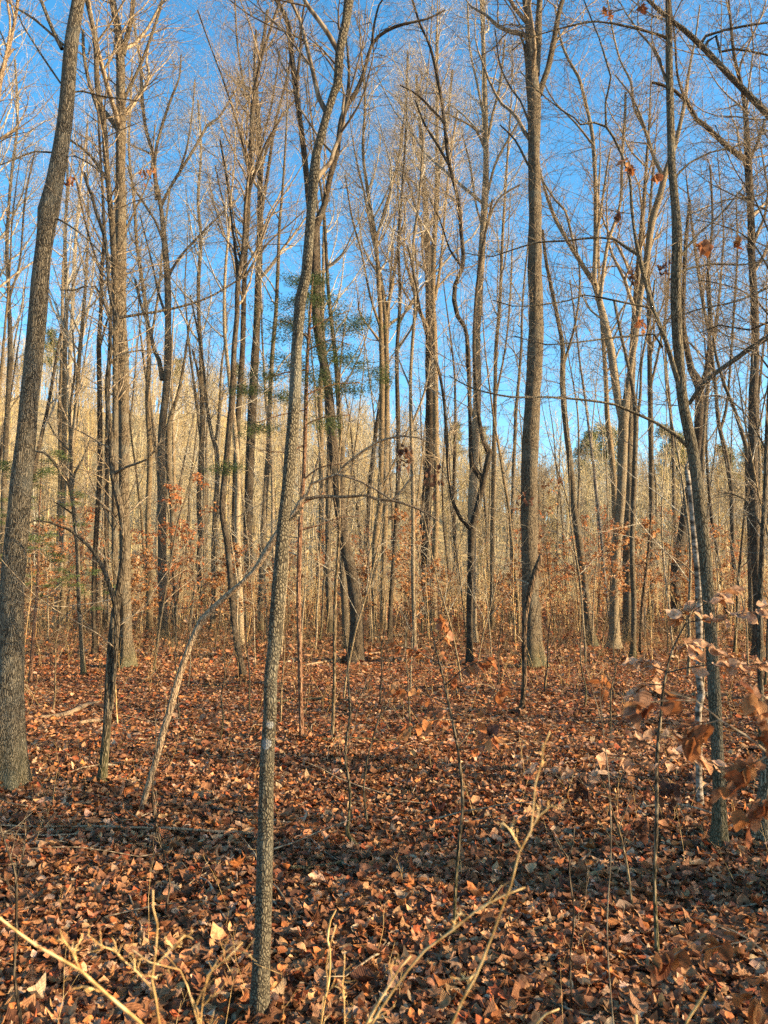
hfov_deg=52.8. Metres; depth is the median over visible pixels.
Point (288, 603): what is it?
bare tree
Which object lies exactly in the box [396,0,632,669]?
tree
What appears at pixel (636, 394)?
bare tree
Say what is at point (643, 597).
tree
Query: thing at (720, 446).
pine tree
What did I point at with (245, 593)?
beech sapling
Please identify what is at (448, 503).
bare tree
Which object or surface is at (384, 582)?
sapling
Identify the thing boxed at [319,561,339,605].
beech sapling
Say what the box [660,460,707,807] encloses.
birch tree
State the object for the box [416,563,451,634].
beech sapling
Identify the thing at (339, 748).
dry undergrowth
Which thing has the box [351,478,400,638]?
sapling
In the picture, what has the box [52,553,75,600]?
beech sapling
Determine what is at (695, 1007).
straw cane
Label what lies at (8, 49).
tree
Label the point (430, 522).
sapling
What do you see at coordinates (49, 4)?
sky
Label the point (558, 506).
bare tree
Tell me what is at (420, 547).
beech sapling
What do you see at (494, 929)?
straw cane
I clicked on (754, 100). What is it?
tree
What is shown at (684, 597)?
beech sapling
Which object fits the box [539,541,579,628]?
beech sapling
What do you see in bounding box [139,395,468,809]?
dead tree
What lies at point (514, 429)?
bare tree
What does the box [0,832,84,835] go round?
fallen branch
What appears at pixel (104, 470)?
bare tree
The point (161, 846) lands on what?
bare sapling
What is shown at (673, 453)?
bare tree
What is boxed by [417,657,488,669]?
fallen branch
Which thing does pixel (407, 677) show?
bare sapling
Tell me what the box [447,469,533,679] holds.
sapling
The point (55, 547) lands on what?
beech sapling
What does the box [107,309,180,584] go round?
bare tree
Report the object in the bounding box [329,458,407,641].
sapling
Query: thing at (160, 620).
sapling
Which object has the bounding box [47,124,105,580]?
tree
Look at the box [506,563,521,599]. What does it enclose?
beech sapling
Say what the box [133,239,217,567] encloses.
bare tree
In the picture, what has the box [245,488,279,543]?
sapling
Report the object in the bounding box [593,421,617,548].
pine tree
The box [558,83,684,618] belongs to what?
bare tree
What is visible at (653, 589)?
sapling
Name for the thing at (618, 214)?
leaf clump
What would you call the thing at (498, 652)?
bare sapling
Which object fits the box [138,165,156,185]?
leaf clump
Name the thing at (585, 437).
pine tree
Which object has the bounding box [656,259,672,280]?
leaf clump
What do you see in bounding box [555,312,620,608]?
bare tree
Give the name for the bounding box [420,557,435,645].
sapling
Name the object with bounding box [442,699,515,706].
fallen branch
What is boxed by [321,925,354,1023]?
straw cane
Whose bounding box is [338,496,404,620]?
sapling
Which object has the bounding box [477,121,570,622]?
bare tree
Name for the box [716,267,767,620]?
bare tree
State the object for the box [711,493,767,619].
sapling
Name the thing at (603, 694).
beech sapling
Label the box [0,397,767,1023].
ground
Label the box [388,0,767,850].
tree
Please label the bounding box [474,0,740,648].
tree
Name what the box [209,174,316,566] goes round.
bare tree
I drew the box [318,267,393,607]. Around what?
bare tree
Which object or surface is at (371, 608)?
sapling
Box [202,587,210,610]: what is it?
beech sapling
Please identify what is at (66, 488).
bare tree
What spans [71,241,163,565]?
bare tree
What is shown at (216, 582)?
beech sapling
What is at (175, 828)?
fallen branch
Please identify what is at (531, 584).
dead snag
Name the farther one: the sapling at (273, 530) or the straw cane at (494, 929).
the sapling at (273, 530)
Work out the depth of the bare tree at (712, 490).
65.07 m
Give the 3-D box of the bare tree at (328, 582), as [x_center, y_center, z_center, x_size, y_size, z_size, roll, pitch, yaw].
[-1.754,-7.088,28.882,5.356,23.298,4.809,0,-6,1]
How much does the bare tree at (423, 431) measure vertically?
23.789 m
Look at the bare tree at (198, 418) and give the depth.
39.19 m
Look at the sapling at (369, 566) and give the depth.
24.49 m
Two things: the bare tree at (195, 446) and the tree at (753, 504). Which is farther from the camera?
the bare tree at (195, 446)
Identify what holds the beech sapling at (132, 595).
on the ground
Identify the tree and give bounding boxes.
[0,0,77,492]
[0,0,90,288]
[0,0,173,792]
[0,0,212,668]
[0,20,93,575]
[0,99,77,566]
[0,142,293,781]
[0,241,53,475]
[0,271,66,527]
[0,302,23,504]
[0,337,44,503]
[0,404,16,506]
[0,421,49,589]
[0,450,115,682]
[7,79,131,624]
[7,186,132,496]
[8,392,54,558]
[12,75,107,603]
[14,2,215,654]
[26,22,174,628]
[31,97,128,608]
[34,246,136,628]
[35,308,157,674]
[43,327,59,413]
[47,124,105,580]
[51,0,277,638]
[65,0,237,630]
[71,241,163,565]
[76,361,118,588]
[81,287,154,606]
[90,281,156,605]
[107,210,210,574]
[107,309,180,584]
[128,56,293,647]
[128,84,250,623]
[132,324,228,604]
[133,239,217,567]
[134,237,304,629]
[136,286,216,625]
[137,0,351,679]
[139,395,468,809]
[142,306,192,554]
[147,166,251,604]
[159,0,335,613]
[171,5,348,628]
[171,301,228,601]
[173,340,228,588]
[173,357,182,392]
[177,0,474,662]
[177,319,220,607]
[185,319,222,576]
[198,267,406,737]
[208,362,232,589]
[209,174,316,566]
[219,434,245,604]
[221,0,365,632]
[221,382,259,542]
[229,0,405,1016]
[244,323,321,619]
[253,1,434,648]
[253,373,302,592]
[261,340,318,607]
[270,14,406,632]
[270,221,364,590]
[276,62,380,608]
[298,297,372,735]
[302,0,463,636]
[305,369,344,536]
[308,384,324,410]
[312,335,380,574]
[314,0,565,642]
[317,68,469,629]
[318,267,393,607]
[324,282,419,605]
[331,27,468,638]
[336,102,428,612]
[348,0,546,631]
[351,0,500,648]
[364,283,421,597]
[365,297,460,605]
[367,0,551,662]
[367,27,505,622]
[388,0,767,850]
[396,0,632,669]
[400,336,443,564]
[400,339,461,573]
[412,222,486,604]
[424,319,480,605]
[427,1,567,628]
[432,230,560,632]
[439,412,465,583]
[443,423,466,454]
[444,276,516,600]
[472,382,519,600]
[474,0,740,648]
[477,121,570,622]
[479,425,491,459]
[482,329,553,600]
[489,274,560,550]
[505,197,626,645]
[519,280,619,625]
[521,246,603,616]
[537,360,588,603]
[540,381,587,599]
[542,1,706,643]
[555,263,705,657]
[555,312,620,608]
[555,443,583,605]
[556,0,767,844]
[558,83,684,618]
[564,413,605,588]
[572,429,603,534]
[576,317,644,562]
[592,116,720,619]
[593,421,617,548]
[596,287,670,563]
[616,354,671,569]
[625,0,767,656]
[632,103,767,629]
[635,498,656,653]
[636,181,710,612]
[637,363,680,600]
[638,116,762,623]
[644,136,766,633]
[648,422,686,530]
[655,245,749,548]
[658,0,767,745]
[660,425,684,568]
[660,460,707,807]
[662,223,767,641]
[676,237,764,617]
[689,393,722,585]
[705,261,767,601]
[705,369,731,559]
[706,426,723,554]
[707,340,748,584]
[711,29,767,496]
[711,443,741,549]
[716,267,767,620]
[721,427,764,587]
[727,354,767,584]
[727,406,766,587]
[729,223,767,523]
[737,447,762,487]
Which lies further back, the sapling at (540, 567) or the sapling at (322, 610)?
the sapling at (322, 610)
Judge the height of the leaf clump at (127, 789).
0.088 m
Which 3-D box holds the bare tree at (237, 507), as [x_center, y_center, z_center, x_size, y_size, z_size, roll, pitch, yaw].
[-4.749,-5.229,23.438,5.563,18.444,5.520,-1,-6,5]
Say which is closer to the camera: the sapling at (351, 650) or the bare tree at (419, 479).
the sapling at (351, 650)
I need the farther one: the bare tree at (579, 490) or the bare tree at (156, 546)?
the bare tree at (156, 546)
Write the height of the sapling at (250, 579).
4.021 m
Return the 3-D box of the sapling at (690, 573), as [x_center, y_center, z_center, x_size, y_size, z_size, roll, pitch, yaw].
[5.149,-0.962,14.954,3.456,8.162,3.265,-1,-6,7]
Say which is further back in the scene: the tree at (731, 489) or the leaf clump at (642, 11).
the tree at (731, 489)
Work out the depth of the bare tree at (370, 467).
41.87 m
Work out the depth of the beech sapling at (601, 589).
39.27 m
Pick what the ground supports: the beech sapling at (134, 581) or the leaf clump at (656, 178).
the beech sapling at (134, 581)
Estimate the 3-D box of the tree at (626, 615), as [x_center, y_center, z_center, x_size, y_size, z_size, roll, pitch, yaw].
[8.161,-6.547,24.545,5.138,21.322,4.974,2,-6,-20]
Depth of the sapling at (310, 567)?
37.81 m
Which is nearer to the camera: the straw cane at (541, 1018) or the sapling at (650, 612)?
the straw cane at (541, 1018)
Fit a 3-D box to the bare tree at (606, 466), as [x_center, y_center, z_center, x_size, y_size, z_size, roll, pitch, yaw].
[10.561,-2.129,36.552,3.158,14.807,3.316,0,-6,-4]
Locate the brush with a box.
[24,603,766,663]
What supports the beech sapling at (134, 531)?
on the ground
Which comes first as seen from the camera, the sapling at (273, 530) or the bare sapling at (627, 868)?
the bare sapling at (627, 868)
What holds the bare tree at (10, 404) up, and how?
on the ground
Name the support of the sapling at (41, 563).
on the ground
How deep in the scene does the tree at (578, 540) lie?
22.97 m
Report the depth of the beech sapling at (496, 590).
43.67 m
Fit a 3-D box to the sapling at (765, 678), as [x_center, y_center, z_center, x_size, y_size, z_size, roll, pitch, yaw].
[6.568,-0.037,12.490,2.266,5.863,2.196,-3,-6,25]
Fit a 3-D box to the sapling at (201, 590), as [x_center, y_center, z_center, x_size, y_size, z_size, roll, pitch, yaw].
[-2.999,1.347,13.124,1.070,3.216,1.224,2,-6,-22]
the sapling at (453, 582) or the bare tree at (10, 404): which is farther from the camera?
the bare tree at (10, 404)
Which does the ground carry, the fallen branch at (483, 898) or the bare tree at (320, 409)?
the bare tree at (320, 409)
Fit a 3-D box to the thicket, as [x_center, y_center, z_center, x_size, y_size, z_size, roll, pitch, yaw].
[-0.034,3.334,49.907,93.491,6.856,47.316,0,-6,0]
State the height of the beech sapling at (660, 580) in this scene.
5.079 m
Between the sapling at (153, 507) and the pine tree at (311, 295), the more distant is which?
the sapling at (153, 507)
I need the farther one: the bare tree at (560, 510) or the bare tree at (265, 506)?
the bare tree at (560, 510)
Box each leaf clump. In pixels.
[64,175,75,186]
[120,779,134,795]
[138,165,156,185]
[396,443,413,472]
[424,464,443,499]
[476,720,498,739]
[516,488,533,506]
[562,771,591,806]
[600,675,610,688]
[602,2,613,20]
[613,211,621,227]
[617,158,635,175]
[628,267,638,285]
[629,817,658,847]
[634,316,646,334]
[635,2,647,13]
[651,174,663,183]
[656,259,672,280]
[658,776,683,810]
[695,239,713,257]
[733,235,742,249]
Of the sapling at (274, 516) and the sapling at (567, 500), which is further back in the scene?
the sapling at (274, 516)
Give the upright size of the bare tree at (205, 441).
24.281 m
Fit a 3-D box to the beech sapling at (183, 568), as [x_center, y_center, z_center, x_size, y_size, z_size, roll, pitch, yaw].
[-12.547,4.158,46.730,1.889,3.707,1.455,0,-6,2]
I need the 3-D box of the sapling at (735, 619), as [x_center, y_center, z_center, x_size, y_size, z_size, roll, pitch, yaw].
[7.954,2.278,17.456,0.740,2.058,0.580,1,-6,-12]
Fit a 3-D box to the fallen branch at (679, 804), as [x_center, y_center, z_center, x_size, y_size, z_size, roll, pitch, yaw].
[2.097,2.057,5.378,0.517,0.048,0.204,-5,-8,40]
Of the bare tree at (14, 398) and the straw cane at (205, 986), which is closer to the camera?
the straw cane at (205, 986)
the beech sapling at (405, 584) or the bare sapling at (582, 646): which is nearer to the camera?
the bare sapling at (582, 646)
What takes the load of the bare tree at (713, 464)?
on the ground
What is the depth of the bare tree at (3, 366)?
39.01 m
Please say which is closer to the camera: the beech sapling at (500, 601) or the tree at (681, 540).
the tree at (681, 540)
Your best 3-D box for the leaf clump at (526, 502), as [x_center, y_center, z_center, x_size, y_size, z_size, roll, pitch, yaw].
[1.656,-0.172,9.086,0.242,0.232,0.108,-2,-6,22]
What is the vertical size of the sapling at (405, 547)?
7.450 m
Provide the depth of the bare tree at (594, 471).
31.05 m
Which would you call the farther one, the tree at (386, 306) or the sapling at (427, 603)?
the tree at (386, 306)
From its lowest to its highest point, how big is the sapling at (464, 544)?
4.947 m
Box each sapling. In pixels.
[0,524,52,602]
[0,794,52,1023]
[24,536,56,620]
[24,542,37,603]
[24,544,66,621]
[24,552,55,619]
[24,567,55,633]
[25,562,54,641]
[28,494,75,629]
[31,401,107,637]
[35,535,66,619]
[39,607,68,709]
[40,506,93,629]
[52,495,108,631]
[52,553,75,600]
[59,455,109,600]
[67,516,109,617]
[67,555,85,602]
[68,454,135,628]
[81,521,130,637]
[87,481,111,616]
[93,545,143,723]
[100,519,144,598]
[103,377,209,647]
[125,378,234,670]
[130,598,201,720]
[131,548,160,620]
[131,584,139,612]
[132,434,205,581]
[136,523,182,607]
[141,701,185,915]
[149,472,228,647]
[151,587,172,623]
[153,518,206,646]
[167,555,184,639]
[168,551,192,594]
[172,435,243,631]
[180,501,238,686]
[185,403,274,633]
[185,429,253,621]
[201,543,250,649]
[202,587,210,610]
[205,393,312,654]
[209,481,274,665]
[217,531,255,604]
[219,608,252,739]
[222,544,256,625]
[226,405,317,638]
[226,571,250,618]
[233,416,332,634]
[238,558,267,654]
[240,589,261,714]
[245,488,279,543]
[246,562,273,643]
[252,541,267,601]
[260,387,367,648]
[265,539,308,630]
[266,557,296,614]
[267,508,309,590]
[269,487,315,601]
[280,608,297,721]
[283,372,391,638]
[289,523,313,636]
[291,507,321,615]
[302,518,320,607]
[306,420,424,697]
[309,620,375,849]
[310,521,356,602]
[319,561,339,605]
[320,502,352,596]
[320,910,335,1023]
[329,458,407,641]
[333,472,403,585]
[337,557,377,629]
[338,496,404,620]
[348,469,403,637]
[348,548,371,600]
[349,528,379,598]
[350,503,378,590]
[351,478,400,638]
[351,683,398,824]
[365,415,446,634]
[365,586,382,647]
[368,614,510,941]
[369,550,390,602]
[372,520,399,641]
[373,590,417,703]
[380,471,430,621]
[381,426,486,681]
[382,477,455,688]
[384,508,441,646]
[386,550,421,615]
[388,610,425,739]
[390,521,425,621]
[399,581,420,628]
[400,503,427,610]
[402,511,442,609]
[407,391,489,633]
[416,494,490,639]
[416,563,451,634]
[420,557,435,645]
[425,411,468,637]
[426,557,450,618]
[436,566,453,620]
[437,554,447,614]
[439,527,466,622]
[442,514,479,607]
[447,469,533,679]
[448,473,529,667]
[448,515,481,589]
[450,427,516,566]
[454,528,497,601]
[461,515,489,606]
[476,461,520,620]
[486,495,544,601]
[486,586,514,706]
[487,574,504,609]
[494,558,521,642]
[494,570,515,605]
[495,512,542,648]
[499,561,521,623]
[502,531,521,578]
[505,369,607,635]
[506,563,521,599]
[508,373,653,662]
[508,515,551,575]
[509,443,594,635]
[510,477,582,637]
[519,518,566,606]
[520,515,563,607]
[520,557,554,598]
[523,585,767,952]
[538,546,552,611]
[539,536,573,629]
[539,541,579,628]
[541,592,572,694]
[546,454,603,630]
[548,446,622,645]
[553,825,590,1008]
[574,776,638,911]
[575,505,610,614]
[575,580,610,704]
[576,263,760,675]
[577,522,636,648]
[581,463,644,630]
[585,438,653,567]
[585,666,613,1023]
[586,519,622,617]
[588,513,621,566]
[589,549,610,610]
[590,570,609,615]
[591,610,633,730]
[599,422,667,636]
[603,516,661,606]
[616,340,749,650]
[622,680,767,848]
[624,452,700,653]
[635,442,711,637]
[635,559,656,637]
[637,538,668,621]
[638,556,665,659]
[639,490,667,631]
[644,507,692,608]
[646,502,666,581]
[646,917,767,1023]
[648,373,749,562]
[653,433,744,570]
[654,480,686,571]
[655,496,680,617]
[656,492,679,604]
[656,542,702,619]
[666,413,738,565]
[669,466,741,637]
[670,527,729,600]
[680,320,767,652]
[680,557,694,596]
[686,538,721,709]
[689,274,767,552]
[703,456,766,675]
[708,522,743,623]
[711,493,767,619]
[713,564,731,592]
[719,544,747,631]
[720,494,767,598]
[723,420,767,686]
[725,550,743,625]
[730,569,744,654]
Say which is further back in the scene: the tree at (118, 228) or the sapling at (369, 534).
the sapling at (369, 534)
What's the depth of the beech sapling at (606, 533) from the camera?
30.96 m
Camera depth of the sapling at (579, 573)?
17.27 m
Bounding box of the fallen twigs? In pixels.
[0,625,767,1023]
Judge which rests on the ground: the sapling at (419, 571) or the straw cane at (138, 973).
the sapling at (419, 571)
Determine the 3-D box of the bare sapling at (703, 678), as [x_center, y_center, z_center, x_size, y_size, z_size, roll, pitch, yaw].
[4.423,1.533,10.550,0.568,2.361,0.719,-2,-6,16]
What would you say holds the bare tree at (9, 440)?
on the ground
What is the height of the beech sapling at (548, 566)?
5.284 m
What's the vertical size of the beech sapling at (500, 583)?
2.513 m
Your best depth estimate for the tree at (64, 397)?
45.92 m
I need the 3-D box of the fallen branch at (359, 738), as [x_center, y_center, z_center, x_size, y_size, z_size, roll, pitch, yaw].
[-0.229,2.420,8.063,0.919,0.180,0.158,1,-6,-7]
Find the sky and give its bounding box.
[0,0,767,525]
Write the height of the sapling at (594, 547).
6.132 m
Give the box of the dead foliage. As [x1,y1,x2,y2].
[24,506,767,630]
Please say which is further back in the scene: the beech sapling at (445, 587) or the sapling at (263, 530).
the beech sapling at (445, 587)
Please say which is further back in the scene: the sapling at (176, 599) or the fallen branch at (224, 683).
the sapling at (176, 599)
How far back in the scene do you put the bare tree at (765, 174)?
33.33 m
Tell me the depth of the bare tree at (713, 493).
53.27 m
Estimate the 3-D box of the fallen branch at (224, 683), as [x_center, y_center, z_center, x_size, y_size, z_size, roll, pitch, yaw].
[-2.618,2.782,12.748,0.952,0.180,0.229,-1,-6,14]
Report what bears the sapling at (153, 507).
on the ground
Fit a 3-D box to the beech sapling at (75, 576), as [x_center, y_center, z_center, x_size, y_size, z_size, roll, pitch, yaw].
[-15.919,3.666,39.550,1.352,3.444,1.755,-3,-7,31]
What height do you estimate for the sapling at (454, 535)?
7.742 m
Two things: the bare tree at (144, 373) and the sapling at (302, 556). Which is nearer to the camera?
the sapling at (302, 556)
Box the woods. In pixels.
[0,319,767,597]
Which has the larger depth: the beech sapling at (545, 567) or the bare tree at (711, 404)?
the bare tree at (711, 404)
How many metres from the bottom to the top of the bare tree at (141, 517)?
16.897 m
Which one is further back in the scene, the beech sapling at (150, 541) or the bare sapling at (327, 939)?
the beech sapling at (150, 541)
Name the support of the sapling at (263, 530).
on the ground
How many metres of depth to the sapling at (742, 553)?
25.38 m
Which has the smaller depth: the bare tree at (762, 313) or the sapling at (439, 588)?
the sapling at (439, 588)
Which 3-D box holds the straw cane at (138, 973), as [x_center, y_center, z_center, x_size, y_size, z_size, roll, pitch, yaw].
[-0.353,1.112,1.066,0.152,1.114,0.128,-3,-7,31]
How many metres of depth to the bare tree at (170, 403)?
58.63 m
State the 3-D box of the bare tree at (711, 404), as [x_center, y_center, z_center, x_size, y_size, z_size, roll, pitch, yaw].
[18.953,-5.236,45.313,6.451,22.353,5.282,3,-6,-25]
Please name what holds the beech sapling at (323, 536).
on the ground
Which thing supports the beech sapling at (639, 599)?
on the ground
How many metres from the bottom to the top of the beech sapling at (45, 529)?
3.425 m
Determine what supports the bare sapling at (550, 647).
on the ground
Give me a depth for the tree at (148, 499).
31.74 m
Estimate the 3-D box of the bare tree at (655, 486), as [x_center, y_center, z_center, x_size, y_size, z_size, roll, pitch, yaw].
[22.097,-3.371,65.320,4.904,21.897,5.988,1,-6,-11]
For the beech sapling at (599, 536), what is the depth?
45.56 m
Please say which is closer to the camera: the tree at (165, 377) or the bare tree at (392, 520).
the tree at (165, 377)
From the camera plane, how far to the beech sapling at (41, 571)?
32.83 m
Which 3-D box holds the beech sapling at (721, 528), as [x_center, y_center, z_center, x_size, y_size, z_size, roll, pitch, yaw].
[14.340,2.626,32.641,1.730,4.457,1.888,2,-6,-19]
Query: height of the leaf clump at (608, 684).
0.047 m
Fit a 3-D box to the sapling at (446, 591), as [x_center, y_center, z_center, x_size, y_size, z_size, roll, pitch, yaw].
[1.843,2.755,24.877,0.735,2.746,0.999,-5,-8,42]
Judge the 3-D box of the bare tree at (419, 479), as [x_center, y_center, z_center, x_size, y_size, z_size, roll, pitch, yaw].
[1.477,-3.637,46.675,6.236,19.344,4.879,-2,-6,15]
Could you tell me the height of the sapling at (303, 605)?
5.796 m
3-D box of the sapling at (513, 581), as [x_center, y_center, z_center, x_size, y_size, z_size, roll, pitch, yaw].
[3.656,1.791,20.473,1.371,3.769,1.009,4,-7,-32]
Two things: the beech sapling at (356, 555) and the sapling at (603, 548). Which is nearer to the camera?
the sapling at (603, 548)
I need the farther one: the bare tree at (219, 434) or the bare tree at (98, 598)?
the bare tree at (219, 434)
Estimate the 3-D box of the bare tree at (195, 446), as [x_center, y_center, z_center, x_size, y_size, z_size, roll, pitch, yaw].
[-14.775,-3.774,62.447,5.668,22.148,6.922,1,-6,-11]
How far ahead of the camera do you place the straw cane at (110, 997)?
1.09 m
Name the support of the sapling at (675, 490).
on the ground
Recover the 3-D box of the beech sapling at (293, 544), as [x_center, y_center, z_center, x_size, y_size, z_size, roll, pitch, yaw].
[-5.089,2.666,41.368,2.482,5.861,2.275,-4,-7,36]
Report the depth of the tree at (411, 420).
20.42 m
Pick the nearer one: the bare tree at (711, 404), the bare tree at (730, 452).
the bare tree at (711, 404)
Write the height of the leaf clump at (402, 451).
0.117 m
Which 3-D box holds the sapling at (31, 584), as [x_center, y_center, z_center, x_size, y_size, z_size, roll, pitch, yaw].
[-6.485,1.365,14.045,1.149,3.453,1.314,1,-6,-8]
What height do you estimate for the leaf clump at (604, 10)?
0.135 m
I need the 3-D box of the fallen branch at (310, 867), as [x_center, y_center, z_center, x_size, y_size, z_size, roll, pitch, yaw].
[-0.183,2.094,4.556,0.739,0.122,0.212,4,-7,-37]
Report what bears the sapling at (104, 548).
on the ground
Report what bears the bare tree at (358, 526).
on the ground
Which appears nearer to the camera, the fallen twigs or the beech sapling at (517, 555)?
the fallen twigs
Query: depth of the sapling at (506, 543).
34.84 m
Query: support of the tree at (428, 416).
on the ground
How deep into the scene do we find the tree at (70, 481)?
14.75 m
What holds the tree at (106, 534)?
on the ground
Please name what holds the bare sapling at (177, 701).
on the ground
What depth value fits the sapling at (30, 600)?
13.03 m
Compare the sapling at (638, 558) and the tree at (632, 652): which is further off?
the sapling at (638, 558)
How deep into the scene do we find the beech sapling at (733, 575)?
27.87 m
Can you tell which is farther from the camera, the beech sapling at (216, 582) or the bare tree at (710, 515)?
the bare tree at (710, 515)
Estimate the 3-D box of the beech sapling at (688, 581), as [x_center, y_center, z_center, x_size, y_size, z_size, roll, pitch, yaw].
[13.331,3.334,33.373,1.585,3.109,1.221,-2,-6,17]
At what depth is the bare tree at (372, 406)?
47.69 m
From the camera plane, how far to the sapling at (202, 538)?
27.63 m
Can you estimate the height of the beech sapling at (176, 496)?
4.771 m
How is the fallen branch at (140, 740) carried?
on the ground
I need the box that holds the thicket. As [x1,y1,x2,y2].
[24,501,767,635]
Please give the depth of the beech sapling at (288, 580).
41.67 m
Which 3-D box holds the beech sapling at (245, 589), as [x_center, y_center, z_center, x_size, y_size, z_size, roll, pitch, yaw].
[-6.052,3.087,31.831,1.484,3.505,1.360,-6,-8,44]
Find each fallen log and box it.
[39,700,99,718]
[77,719,102,724]
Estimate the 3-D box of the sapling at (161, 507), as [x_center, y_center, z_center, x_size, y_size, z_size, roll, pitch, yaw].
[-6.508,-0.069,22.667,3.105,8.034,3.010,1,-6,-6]
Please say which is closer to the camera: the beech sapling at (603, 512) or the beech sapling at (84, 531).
the beech sapling at (84, 531)
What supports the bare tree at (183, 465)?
on the ground
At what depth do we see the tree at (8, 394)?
28.84 m
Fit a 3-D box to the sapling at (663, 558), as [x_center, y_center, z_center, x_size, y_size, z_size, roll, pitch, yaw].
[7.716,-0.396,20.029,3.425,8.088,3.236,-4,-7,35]
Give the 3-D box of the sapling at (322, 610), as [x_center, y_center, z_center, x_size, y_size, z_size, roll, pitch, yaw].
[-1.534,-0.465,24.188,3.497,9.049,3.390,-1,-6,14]
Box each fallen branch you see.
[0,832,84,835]
[1,778,252,834]
[68,735,197,741]
[80,724,198,745]
[108,797,334,816]
[116,682,215,696]
[188,685,250,688]
[189,870,213,903]
[201,682,251,684]
[277,697,347,701]
[291,844,384,868]
[323,737,404,741]
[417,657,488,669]
[425,749,732,851]
[435,892,526,928]
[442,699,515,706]
[558,645,654,683]
[641,779,758,790]
[644,803,711,813]
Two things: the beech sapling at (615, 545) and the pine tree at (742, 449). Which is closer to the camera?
the beech sapling at (615, 545)
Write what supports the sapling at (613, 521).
on the ground
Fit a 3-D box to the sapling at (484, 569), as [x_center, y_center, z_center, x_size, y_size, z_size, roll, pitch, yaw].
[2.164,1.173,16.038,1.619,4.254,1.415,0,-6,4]
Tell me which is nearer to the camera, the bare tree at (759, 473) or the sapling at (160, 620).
the sapling at (160, 620)
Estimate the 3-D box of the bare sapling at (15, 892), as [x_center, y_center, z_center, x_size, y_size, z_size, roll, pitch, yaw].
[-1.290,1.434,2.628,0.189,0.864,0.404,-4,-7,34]
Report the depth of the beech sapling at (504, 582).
31.01 m
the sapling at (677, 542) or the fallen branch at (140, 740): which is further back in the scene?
the sapling at (677, 542)
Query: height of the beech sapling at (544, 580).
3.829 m
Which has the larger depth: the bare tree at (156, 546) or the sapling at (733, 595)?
the bare tree at (156, 546)
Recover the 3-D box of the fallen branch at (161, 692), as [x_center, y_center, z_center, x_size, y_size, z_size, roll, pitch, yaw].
[-3.506,2.779,11.788,1.820,0.386,0.598,-1,-6,8]
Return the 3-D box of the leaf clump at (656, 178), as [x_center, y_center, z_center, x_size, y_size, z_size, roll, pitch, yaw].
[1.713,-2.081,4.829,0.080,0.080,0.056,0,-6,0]
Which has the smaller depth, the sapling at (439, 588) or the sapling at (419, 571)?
the sapling at (439, 588)
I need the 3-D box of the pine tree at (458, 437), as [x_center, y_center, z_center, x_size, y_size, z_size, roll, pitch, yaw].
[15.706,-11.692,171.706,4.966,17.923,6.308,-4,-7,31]
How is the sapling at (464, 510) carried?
on the ground
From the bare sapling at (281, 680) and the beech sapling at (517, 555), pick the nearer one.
the bare sapling at (281, 680)
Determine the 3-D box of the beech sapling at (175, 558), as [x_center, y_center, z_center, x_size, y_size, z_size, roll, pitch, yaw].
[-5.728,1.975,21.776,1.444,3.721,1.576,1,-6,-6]
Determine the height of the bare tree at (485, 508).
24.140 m
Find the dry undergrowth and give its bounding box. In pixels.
[15,610,766,1023]
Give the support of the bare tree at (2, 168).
on the ground
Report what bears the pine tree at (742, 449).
on the ground
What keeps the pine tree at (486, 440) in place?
on the ground
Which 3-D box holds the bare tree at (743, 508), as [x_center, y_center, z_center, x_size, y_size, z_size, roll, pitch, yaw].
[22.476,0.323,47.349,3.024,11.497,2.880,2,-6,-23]
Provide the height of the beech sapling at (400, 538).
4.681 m
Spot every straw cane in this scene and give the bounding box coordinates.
[0,916,142,1023]
[88,890,193,1023]
[132,938,255,1023]
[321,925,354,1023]
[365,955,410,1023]
[370,882,524,1023]
[450,731,566,1023]
[536,1008,558,1023]
[685,981,712,1023]
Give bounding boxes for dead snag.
[511,553,542,714]
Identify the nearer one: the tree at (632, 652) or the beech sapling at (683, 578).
the tree at (632, 652)
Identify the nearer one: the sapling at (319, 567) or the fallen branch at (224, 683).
the fallen branch at (224, 683)
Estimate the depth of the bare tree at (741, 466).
49.26 m
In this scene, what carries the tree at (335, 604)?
on the ground
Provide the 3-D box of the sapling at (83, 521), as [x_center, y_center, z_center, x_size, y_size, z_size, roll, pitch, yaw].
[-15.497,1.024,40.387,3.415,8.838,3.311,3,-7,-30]
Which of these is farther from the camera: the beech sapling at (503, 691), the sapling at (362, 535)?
the sapling at (362, 535)
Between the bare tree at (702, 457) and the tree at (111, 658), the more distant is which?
the bare tree at (702, 457)
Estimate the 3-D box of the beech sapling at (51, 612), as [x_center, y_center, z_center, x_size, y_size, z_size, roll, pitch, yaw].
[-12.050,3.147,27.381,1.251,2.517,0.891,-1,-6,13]
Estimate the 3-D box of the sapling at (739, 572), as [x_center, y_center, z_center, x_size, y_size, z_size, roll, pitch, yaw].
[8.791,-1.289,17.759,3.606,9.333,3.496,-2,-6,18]
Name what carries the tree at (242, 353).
on the ground
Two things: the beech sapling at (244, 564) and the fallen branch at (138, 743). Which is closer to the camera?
the fallen branch at (138, 743)

